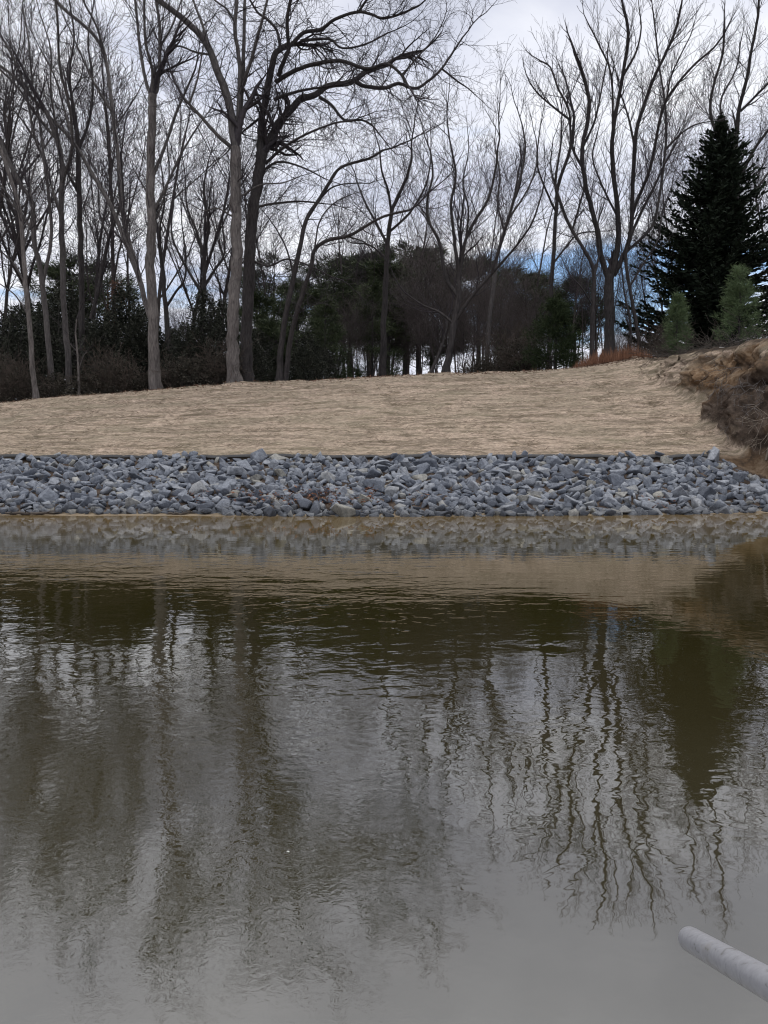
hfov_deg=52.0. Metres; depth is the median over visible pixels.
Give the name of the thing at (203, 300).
holly bush
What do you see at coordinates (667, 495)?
boulder
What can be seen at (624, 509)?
boulder
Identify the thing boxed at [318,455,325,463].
boulder
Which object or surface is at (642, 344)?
brush bush
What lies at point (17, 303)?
bare tree
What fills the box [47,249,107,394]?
bare tree
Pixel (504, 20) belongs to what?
sky
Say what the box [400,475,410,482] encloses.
boulder
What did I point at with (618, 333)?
bare tree
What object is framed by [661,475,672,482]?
boulder
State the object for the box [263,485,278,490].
boulder
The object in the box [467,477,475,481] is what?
boulder
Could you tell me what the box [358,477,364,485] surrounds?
boulder
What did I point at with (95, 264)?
bare tree
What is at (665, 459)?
boulder
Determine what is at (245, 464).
boulder
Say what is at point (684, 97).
bare tree
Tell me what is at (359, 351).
bare tree
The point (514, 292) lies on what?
bare tree
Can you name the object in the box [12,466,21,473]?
boulder
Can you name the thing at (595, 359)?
tall grass
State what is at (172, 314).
bare tree
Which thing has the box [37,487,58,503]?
boulder
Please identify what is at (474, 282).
bare tree
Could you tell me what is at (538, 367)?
brush bush
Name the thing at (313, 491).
boulder
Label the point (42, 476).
boulder
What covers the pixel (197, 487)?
boulder
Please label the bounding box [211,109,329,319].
bare tree
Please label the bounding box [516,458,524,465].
boulder
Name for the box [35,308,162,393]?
holly bush
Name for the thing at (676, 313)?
young pine
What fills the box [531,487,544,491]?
boulder
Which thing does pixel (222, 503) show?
boulder
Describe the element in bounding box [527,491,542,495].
boulder
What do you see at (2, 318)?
holly bush
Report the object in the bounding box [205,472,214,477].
boulder
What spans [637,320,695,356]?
brush bush
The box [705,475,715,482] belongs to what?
boulder
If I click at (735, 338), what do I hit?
dead branch
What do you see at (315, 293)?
pine tree
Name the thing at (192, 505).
boulder
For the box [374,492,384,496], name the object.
boulder
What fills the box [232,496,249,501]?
boulder
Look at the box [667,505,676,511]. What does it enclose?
boulder
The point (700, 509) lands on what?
boulder
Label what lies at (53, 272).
pine tree
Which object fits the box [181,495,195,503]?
boulder
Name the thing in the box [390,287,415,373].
bare tree
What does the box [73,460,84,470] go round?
boulder
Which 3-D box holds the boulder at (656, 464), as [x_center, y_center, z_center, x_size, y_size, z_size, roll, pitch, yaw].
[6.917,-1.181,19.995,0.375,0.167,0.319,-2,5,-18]
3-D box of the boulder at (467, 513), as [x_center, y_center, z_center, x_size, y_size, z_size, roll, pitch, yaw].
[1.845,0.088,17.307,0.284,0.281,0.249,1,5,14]
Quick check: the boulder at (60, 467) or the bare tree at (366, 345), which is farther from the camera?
the bare tree at (366, 345)
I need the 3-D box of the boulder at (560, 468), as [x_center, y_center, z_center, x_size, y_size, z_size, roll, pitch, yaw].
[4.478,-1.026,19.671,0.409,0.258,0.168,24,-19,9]
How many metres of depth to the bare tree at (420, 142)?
51.92 m
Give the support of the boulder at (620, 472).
on the ground at (672, 374)
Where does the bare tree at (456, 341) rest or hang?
on the ground at (672, 374)
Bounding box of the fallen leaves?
[168,485,676,507]
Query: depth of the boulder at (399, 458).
20.09 m
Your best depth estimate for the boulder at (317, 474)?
19.31 m
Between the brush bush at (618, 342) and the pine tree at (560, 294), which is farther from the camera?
the pine tree at (560, 294)
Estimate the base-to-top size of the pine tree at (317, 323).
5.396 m
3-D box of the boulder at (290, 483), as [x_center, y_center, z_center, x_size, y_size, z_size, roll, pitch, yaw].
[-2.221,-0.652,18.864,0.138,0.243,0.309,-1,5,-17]
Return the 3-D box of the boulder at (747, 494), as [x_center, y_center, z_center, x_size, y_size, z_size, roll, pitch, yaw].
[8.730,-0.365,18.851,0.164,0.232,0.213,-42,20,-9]
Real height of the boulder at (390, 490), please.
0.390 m
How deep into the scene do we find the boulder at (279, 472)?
19.28 m
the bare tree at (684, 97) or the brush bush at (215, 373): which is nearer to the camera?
the brush bush at (215, 373)
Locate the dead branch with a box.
[723,331,752,344]
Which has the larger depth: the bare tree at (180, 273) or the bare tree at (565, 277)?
the bare tree at (565, 277)
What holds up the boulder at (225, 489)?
on the ground at (672, 374)
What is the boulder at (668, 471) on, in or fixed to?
on the ground at (672, 374)
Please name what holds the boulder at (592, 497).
on the ground at (672, 374)
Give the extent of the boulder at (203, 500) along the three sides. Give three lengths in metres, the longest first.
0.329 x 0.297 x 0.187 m
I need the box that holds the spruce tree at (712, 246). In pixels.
[615,112,767,354]
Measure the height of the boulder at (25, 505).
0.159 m
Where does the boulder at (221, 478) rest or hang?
on the ground at (672, 374)
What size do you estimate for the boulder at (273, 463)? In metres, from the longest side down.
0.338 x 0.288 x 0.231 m
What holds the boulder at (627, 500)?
on the rocks
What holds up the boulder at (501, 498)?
on the ground at (672, 374)
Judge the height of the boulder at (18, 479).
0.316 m
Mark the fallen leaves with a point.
(250, 495)
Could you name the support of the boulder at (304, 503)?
on the ground at (672, 374)
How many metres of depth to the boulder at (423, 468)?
19.49 m
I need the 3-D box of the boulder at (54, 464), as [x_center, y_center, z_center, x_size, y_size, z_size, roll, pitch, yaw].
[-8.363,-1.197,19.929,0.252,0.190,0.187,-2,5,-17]
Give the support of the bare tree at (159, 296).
on the ground at (672, 374)
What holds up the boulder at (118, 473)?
on the ground at (672, 374)
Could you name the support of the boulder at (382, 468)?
on the ground at (672, 374)
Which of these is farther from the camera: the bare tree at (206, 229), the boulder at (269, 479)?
the bare tree at (206, 229)
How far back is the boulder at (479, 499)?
18.01 m
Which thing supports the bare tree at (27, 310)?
on the ground at (672, 374)
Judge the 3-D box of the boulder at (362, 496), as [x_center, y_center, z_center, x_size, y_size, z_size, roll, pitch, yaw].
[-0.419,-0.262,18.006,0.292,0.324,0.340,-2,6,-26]
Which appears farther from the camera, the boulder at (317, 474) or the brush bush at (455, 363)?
the brush bush at (455, 363)
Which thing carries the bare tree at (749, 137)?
on the ground at (672, 374)
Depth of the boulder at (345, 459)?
20.00 m
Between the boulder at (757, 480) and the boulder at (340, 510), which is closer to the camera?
the boulder at (340, 510)
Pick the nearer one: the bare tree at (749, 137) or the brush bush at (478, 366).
the brush bush at (478, 366)
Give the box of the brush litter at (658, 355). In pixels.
[619,310,766,366]
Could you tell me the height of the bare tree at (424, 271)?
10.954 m
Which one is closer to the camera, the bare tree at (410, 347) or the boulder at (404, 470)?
the boulder at (404, 470)
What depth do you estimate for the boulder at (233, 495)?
18.23 m
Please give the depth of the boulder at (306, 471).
19.36 m
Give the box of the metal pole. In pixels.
[678,926,767,1001]
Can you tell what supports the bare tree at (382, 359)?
on the ground at (672, 374)
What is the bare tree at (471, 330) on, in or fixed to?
on the ground at (672, 374)
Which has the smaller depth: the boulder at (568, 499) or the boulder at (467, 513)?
the boulder at (467, 513)
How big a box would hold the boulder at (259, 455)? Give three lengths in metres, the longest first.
0.439 x 0.427 x 0.360 m
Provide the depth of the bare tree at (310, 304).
55.96 m
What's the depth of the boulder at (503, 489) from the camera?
18.50 m
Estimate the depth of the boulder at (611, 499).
18.15 m
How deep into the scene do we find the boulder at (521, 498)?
18.09 m
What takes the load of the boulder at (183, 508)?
on the ground at (672, 374)
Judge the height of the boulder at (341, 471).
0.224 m
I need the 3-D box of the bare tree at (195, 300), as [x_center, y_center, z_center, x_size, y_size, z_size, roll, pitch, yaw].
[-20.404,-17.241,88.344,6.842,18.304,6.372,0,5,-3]
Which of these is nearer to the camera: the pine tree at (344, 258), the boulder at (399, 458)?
the boulder at (399, 458)
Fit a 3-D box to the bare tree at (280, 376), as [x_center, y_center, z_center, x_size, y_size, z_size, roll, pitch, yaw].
[-1.159,-10.843,31.555,11.300,12.264,5.681,2,5,18]
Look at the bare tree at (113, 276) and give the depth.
44.29 m
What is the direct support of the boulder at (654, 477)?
on the ground at (672, 374)
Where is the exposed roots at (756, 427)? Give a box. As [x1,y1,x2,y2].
[738,402,767,454]
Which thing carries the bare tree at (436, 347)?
on the ground at (672, 374)
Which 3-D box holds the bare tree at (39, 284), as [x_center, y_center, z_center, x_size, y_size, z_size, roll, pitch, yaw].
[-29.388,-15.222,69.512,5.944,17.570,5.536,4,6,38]
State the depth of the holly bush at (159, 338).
36.83 m
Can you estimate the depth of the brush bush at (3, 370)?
32.77 m
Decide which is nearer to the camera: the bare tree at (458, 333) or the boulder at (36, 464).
the boulder at (36, 464)
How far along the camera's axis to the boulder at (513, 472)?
19.31 m
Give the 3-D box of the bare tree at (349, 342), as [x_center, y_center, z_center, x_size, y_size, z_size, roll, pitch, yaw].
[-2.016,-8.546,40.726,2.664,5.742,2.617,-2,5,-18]
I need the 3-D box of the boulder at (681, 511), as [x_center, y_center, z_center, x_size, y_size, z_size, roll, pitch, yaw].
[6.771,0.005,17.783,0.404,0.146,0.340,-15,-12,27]
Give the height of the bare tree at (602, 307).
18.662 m
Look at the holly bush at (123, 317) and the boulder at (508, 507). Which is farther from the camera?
the holly bush at (123, 317)
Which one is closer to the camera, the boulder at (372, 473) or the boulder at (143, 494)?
the boulder at (143, 494)
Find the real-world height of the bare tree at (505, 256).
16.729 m
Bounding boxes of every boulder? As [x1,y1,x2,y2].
[0,474,15,480]
[0,488,11,497]
[5,464,15,470]
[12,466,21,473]
[13,476,33,484]
[14,453,25,461]
[19,489,29,497]
[20,502,33,508]
[22,468,37,475]
[26,454,36,461]
[31,462,45,468]
[37,474,48,480]
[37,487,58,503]
[46,478,59,485]
[48,461,57,466]
[57,463,64,471]
[59,480,68,491]
[61,501,77,511]
[65,455,77,460]
[68,472,77,479]
[70,492,88,499]
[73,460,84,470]
[78,496,92,506]
[80,472,89,480]
[91,462,102,468]
[107,474,116,481]
[112,458,120,464]
[114,471,122,476]
[124,489,135,496]
[125,497,140,508]
[128,472,142,479]
[132,480,147,487]
[135,456,151,467]
[140,491,152,499]
[144,483,152,490]
[155,483,169,489]
[156,501,170,508]
[158,463,174,472]
[159,489,170,498]
[167,481,178,488]
[172,453,180,459]
[172,484,184,489]
[173,465,183,469]
[176,460,186,463]
[177,489,188,499]
[178,505,189,512]
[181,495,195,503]
[185,472,200,483]
[187,501,198,509]
[189,481,207,494]
[192,460,208,466]
[194,464,202,471]
[196,497,209,502]
[196,502,214,510]
[205,470,216,474]
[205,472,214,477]
[206,476,219,484]
[214,482,231,494]
[214,499,229,509]
[217,475,236,480]
[219,462,230,469]
[220,508,229,514]
[224,478,235,487]
[225,493,237,497]
[227,466,246,475]
[231,505,241,512]
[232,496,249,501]
[235,459,252,470]
[246,484,255,490]
[249,459,257,465]
[250,448,267,462]
[250,474,262,480]
[251,489,261,497]
[255,471,264,476]
[255,500,263,508]
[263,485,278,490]
[263,506,275,516]
[265,475,274,483]
[268,459,278,468]
[269,453,288,460]
[274,469,285,476]
[280,505,294,514]
[282,492,293,501]
[287,480,293,487]
[288,485,300,492]
[293,468,302,477]
[295,493,302,500]
[297,498,312,509]
[303,468,313,475]
[307,489,317,496]
[309,500,320,515]
[315,470,322,477]
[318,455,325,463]
[320,472,334,482]
[331,503,355,516]
[336,470,345,474]
[336,486,346,495]
[339,473,347,480]
[342,455,349,464]
[348,464,357,469]
[352,468,367,472]
[356,491,366,499]
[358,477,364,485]
[358,494,371,504]
[362,479,384,491]
[366,469,380,477]
[372,460,390,465]
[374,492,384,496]
[376,464,387,471]
[385,486,398,496]
[391,482,407,490]
[392,454,404,461]
[400,461,414,468]
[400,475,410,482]
[401,467,409,475]
[408,484,420,493]
[409,513,422,516]
[412,474,427,480]
[413,456,437,468]
[415,462,429,473]
[420,481,427,487]
[434,468,446,476]
[436,484,447,495]
[440,511,451,515]
[445,478,456,484]
[448,500,458,506]
[454,469,466,476]
[456,463,465,470]
[459,496,474,505]
[463,509,473,516]
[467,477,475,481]
[467,481,479,490]
[472,495,484,503]
[477,458,488,468]
[491,466,509,475]
[492,459,502,465]
[492,484,510,493]
[496,454,505,460]
[496,493,510,503]
[498,464,509,469]
[499,504,515,510]
[509,470,520,476]
[511,507,525,515]
[512,451,516,459]
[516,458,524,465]
[517,495,528,501]
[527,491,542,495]
[527,495,542,504]
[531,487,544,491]
[534,455,543,461]
[536,466,550,474]
[545,456,561,466]
[548,483,560,489]
[550,506,561,510]
[557,465,563,471]
[561,466,575,478]
[564,494,578,505]
[567,485,586,494]
[569,459,578,466]
[570,481,580,488]
[574,458,585,470]
[578,506,585,513]
[583,500,595,506]
[588,494,599,501]
[591,471,600,475]
[597,463,609,470]
[603,491,612,498]
[604,496,616,502]
[607,473,625,485]
[609,469,626,475]
[614,463,626,469]
[615,492,627,497]
[619,505,631,513]
[624,497,631,505]
[625,485,638,493]
[626,478,640,485]
[627,465,642,473]
[640,500,657,509]
[643,477,651,486]
[646,492,653,499]
[647,475,659,480]
[647,487,658,494]
[650,462,664,466]
[652,508,662,514]
[654,499,666,508]
[658,468,671,474]
[660,455,674,463]
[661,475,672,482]
[662,491,672,498]
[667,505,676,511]
[668,497,678,502]
[670,485,688,496]
[675,508,692,514]
[678,484,687,489]
[682,454,692,461]
[686,472,695,481]
[691,497,702,508]
[696,494,704,504]
[696,506,704,512]
[698,486,716,498]
[703,469,711,474]
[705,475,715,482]
[707,446,719,461]
[709,499,726,510]
[715,480,729,485]
[718,505,731,513]
[729,484,740,488]
[732,472,747,482]
[734,494,743,499]
[745,492,754,497]
[748,483,765,494]
[752,478,762,485]
[763,495,767,503]
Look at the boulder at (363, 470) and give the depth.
19.51 m
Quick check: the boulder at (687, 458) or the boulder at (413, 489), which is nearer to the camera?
the boulder at (413, 489)
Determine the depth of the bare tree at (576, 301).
51.27 m
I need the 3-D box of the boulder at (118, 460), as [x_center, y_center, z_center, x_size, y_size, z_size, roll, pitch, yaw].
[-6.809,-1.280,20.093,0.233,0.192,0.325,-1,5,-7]
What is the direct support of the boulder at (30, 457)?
on the ground at (672, 374)
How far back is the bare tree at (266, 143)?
32.08 m
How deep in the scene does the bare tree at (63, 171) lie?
33.03 m
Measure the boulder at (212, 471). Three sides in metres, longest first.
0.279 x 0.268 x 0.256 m
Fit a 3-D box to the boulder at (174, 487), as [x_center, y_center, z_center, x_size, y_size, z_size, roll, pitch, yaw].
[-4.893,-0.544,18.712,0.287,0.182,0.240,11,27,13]
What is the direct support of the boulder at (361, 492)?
on the ground at (672, 374)
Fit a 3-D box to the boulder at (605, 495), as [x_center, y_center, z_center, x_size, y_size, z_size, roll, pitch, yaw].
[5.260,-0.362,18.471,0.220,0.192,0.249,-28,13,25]
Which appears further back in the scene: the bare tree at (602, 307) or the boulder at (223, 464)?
the bare tree at (602, 307)
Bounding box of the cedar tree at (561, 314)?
[515,294,590,369]
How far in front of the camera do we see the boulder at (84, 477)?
19.21 m
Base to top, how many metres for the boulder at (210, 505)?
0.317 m
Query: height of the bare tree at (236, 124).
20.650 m
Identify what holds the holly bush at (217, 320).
on the ground at (672, 374)
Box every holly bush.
[0,298,55,399]
[0,301,101,399]
[0,312,39,398]
[0,319,31,401]
[0,325,51,397]
[1,297,147,389]
[2,298,63,396]
[5,276,108,395]
[34,303,136,395]
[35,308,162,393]
[39,280,191,387]
[112,303,185,390]
[128,325,201,388]
[147,307,225,385]
[165,273,221,356]
[183,292,241,384]
[218,328,277,381]
[239,316,292,374]
[239,329,283,381]
[270,342,329,380]
[283,326,345,380]
[311,342,355,379]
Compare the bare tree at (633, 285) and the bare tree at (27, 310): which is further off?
the bare tree at (633, 285)
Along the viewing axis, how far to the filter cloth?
20.31 m
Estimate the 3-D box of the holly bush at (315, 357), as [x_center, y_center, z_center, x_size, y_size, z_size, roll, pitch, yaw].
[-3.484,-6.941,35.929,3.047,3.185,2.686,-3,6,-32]
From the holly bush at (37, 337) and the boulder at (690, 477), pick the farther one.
the holly bush at (37, 337)
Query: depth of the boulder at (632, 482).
19.04 m
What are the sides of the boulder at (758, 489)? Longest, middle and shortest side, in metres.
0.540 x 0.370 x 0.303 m
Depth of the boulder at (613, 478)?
19.09 m
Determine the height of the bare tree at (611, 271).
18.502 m
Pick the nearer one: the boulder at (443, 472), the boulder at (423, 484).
the boulder at (423, 484)
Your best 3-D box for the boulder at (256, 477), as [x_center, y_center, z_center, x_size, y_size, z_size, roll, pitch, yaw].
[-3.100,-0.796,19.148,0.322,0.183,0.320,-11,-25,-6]
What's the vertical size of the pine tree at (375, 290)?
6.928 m
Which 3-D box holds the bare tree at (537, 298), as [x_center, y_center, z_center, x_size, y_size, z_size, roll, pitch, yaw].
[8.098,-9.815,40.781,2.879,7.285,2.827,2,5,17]
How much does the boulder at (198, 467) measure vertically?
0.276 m
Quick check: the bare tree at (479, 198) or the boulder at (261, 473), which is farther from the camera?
the bare tree at (479, 198)
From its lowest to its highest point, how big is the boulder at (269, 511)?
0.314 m
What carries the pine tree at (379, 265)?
on the ground at (672, 374)
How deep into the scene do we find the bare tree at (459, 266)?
32.60 m
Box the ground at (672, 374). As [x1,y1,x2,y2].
[0,338,767,516]
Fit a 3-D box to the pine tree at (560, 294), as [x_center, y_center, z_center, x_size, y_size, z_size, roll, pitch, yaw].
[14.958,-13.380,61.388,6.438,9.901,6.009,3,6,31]
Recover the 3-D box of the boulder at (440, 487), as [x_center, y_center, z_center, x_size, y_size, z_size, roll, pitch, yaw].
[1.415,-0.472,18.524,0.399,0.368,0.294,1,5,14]
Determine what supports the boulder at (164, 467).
on the ground at (672, 374)
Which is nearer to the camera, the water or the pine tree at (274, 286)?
the water
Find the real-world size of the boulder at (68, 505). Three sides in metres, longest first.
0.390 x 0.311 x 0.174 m
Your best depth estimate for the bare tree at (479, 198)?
53.60 m
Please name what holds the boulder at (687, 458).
on the ground at (672, 374)
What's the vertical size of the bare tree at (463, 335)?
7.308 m
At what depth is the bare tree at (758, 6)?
43.17 m
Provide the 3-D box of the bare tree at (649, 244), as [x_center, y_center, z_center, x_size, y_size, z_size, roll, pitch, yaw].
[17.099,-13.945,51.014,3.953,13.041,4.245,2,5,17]
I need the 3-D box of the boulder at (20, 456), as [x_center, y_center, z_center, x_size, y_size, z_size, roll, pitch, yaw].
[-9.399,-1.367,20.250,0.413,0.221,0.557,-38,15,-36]
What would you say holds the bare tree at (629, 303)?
on the ground at (672, 374)
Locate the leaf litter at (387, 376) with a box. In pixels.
[2,355,667,403]
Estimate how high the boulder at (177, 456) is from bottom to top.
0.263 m
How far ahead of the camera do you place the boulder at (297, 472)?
19.27 m
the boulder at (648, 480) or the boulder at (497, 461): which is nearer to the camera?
the boulder at (648, 480)
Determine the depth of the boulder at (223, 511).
17.47 m
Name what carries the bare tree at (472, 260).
on the ground at (672, 374)
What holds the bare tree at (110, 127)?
on the ground at (672, 374)
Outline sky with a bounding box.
[0,0,767,376]
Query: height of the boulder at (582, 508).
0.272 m
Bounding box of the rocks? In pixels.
[0,450,767,516]
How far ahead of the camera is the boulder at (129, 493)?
18.45 m
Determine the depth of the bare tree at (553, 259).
38.52 m
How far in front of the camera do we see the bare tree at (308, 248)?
59.52 m
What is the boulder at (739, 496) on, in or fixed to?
on the ground at (672, 374)
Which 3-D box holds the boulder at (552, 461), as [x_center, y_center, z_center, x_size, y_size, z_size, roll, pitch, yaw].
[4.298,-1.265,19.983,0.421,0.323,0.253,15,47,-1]
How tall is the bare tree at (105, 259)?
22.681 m
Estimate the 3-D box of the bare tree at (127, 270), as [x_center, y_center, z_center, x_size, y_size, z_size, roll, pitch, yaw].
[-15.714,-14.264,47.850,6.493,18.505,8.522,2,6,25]
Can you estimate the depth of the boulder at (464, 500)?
17.89 m
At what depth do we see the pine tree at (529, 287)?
57.90 m
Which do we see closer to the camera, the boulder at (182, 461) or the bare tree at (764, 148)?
the boulder at (182, 461)
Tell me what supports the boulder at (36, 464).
on the ground at (672, 374)
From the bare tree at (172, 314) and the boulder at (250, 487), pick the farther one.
the bare tree at (172, 314)
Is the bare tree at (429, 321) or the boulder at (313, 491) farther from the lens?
the bare tree at (429, 321)
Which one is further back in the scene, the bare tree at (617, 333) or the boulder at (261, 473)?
the bare tree at (617, 333)
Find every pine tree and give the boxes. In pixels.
[0,248,137,327]
[46,263,162,343]
[217,249,330,374]
[238,288,300,353]
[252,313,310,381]
[256,280,333,350]
[268,262,363,376]
[296,249,375,376]
[301,295,357,378]
[319,249,401,375]
[339,273,404,377]
[350,254,436,373]
[375,238,460,374]
[375,251,466,374]
[401,261,475,372]
[443,252,526,363]
[461,266,557,360]
[497,269,576,346]
[541,273,616,353]
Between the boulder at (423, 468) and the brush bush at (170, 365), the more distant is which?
the brush bush at (170, 365)
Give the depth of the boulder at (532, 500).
17.98 m
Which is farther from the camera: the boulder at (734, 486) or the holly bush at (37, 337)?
the holly bush at (37, 337)
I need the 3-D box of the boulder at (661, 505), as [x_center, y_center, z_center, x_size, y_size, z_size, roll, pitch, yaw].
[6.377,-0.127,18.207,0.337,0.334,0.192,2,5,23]
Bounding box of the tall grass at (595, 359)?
[572,343,653,366]
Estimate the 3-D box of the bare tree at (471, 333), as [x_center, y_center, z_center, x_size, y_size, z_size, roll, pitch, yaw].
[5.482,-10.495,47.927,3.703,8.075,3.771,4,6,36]
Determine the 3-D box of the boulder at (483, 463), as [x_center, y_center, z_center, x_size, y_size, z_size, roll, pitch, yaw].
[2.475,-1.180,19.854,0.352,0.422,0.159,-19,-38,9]
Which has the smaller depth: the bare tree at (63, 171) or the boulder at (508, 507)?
the boulder at (508, 507)
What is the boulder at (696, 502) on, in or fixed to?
on the ground at (672, 374)
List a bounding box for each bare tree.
[0,0,80,270]
[0,0,84,396]
[0,0,96,394]
[0,0,116,301]
[0,0,177,330]
[0,0,234,389]
[0,23,58,256]
[0,57,73,333]
[0,115,70,398]
[1,290,34,319]
[15,240,74,310]
[30,0,169,393]
[31,164,129,325]
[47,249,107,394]
[61,111,145,311]
[63,0,199,332]
[93,43,289,324]
[110,99,216,387]
[113,0,335,382]
[134,94,244,344]
[135,29,310,322]
[157,69,287,346]
[157,289,191,338]
[159,285,192,342]
[171,0,516,381]
[172,277,224,327]
[186,96,283,329]
[209,256,243,312]
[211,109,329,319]
[243,90,486,380]
[279,207,345,324]
[287,110,390,367]
[297,258,331,338]
[317,78,450,375]
[323,240,361,359]
[326,187,383,376]
[329,289,371,376]
[338,280,382,376]
[340,288,377,377]
[340,293,380,374]
[345,280,377,365]
[367,125,460,373]
[373,195,455,372]
[373,297,394,375]
[377,310,414,373]
[379,34,581,372]
[379,195,463,372]
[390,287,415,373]
[393,270,433,374]
[395,238,488,372]
[396,268,454,374]
[404,246,456,366]
[414,192,509,369]
[419,297,454,372]
[422,225,497,371]
[428,259,487,367]
[428,266,487,367]
[433,98,543,358]
[436,276,496,369]
[438,291,480,364]
[455,232,538,351]
[455,239,516,370]
[460,279,496,356]
[466,287,511,356]
[473,48,557,357]
[473,273,524,360]
[485,231,519,346]
[487,289,532,347]
[489,149,607,326]
[491,249,543,344]
[494,237,559,333]
[495,229,569,344]
[501,235,547,342]
[509,22,628,368]
[509,254,566,345]
[512,0,744,357]
[532,54,628,360]
[542,197,613,351]
[546,213,624,358]
[551,235,597,367]
[562,255,603,358]
[564,251,624,350]
[565,204,628,355]
[569,209,655,336]
[569,245,640,347]
[594,297,641,350]
[596,226,658,347]
[599,312,633,349]
[603,84,705,352]
[614,263,660,350]
[617,45,761,269]
[622,188,674,341]
[623,37,767,291]
[624,136,691,312]
[682,0,767,325]
[728,67,767,283]
[744,26,767,229]
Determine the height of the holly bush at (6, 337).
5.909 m
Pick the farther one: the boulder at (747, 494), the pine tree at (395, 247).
the pine tree at (395, 247)
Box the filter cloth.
[0,454,707,458]
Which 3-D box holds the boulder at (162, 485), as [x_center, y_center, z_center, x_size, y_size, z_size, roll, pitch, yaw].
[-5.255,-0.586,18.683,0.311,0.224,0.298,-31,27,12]
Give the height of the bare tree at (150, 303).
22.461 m
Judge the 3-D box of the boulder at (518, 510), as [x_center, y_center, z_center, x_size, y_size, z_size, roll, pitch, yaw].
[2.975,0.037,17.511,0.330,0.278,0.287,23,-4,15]
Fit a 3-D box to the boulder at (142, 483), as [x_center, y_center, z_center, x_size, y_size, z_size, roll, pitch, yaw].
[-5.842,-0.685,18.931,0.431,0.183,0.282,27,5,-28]
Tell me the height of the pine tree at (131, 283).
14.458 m
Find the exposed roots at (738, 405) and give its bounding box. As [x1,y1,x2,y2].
[720,382,758,439]
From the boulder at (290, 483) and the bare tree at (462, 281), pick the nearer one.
the boulder at (290, 483)
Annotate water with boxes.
[0,513,767,1023]
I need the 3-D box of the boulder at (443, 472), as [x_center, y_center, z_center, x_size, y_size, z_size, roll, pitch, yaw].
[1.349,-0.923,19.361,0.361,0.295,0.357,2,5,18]
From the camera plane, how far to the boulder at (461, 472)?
19.22 m
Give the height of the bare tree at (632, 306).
12.736 m
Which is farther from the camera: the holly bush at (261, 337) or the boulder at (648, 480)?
the holly bush at (261, 337)
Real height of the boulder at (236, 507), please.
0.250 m
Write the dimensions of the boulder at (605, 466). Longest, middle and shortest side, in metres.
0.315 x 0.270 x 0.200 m
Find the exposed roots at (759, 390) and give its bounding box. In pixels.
[694,349,767,424]
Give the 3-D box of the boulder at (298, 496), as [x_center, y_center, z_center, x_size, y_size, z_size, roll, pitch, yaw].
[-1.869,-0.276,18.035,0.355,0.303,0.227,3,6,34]
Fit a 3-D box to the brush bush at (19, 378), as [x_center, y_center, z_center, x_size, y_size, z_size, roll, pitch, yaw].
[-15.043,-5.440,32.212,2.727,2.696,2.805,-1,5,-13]
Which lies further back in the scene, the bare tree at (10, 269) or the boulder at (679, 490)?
the bare tree at (10, 269)
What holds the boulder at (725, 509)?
on the ground at (672, 374)
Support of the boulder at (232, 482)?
on the ground at (672, 374)
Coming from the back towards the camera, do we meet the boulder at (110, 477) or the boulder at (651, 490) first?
the boulder at (110, 477)
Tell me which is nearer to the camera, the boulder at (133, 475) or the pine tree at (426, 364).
the boulder at (133, 475)
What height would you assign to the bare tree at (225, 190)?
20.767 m
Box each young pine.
[656,292,693,354]
[710,263,767,344]
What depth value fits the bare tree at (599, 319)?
50.74 m
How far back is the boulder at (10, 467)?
19.64 m
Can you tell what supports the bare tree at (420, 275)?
on the ground at (672, 374)
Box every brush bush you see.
[0,346,28,402]
[0,351,44,402]
[19,356,76,398]
[60,336,138,393]
[60,347,113,395]
[101,344,169,393]
[133,337,199,388]
[141,343,225,387]
[184,332,258,385]
[187,337,253,386]
[450,341,501,372]
[450,351,482,372]
[462,321,536,370]
[474,309,552,371]
[493,341,553,371]
[559,347,597,368]
[597,327,655,356]
[619,317,692,356]
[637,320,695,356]
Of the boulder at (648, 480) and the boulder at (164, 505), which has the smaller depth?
the boulder at (164, 505)
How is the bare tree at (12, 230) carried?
on the ground at (672, 374)
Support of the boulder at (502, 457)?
on the ground at (672, 374)
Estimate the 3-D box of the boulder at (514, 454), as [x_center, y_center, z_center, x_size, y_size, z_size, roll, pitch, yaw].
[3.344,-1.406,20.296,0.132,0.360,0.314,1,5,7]
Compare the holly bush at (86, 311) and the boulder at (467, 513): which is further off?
the holly bush at (86, 311)
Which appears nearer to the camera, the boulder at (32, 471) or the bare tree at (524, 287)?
the boulder at (32, 471)
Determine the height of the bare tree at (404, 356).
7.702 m
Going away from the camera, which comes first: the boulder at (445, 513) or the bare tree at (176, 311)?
the boulder at (445, 513)
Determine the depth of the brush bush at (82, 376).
32.23 m
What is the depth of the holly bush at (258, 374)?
34.32 m
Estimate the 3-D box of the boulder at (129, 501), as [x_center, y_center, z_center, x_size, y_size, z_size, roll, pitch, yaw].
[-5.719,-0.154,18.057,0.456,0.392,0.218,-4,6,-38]
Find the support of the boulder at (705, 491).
on the ground at (672, 374)
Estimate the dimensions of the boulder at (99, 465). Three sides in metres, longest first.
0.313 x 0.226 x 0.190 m
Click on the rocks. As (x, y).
(98, 478)
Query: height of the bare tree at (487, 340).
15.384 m
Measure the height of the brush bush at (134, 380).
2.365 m
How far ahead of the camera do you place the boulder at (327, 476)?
19.05 m
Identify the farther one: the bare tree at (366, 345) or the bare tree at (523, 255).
the bare tree at (523, 255)
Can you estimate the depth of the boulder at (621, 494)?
18.52 m
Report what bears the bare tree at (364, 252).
on the ground at (672, 374)

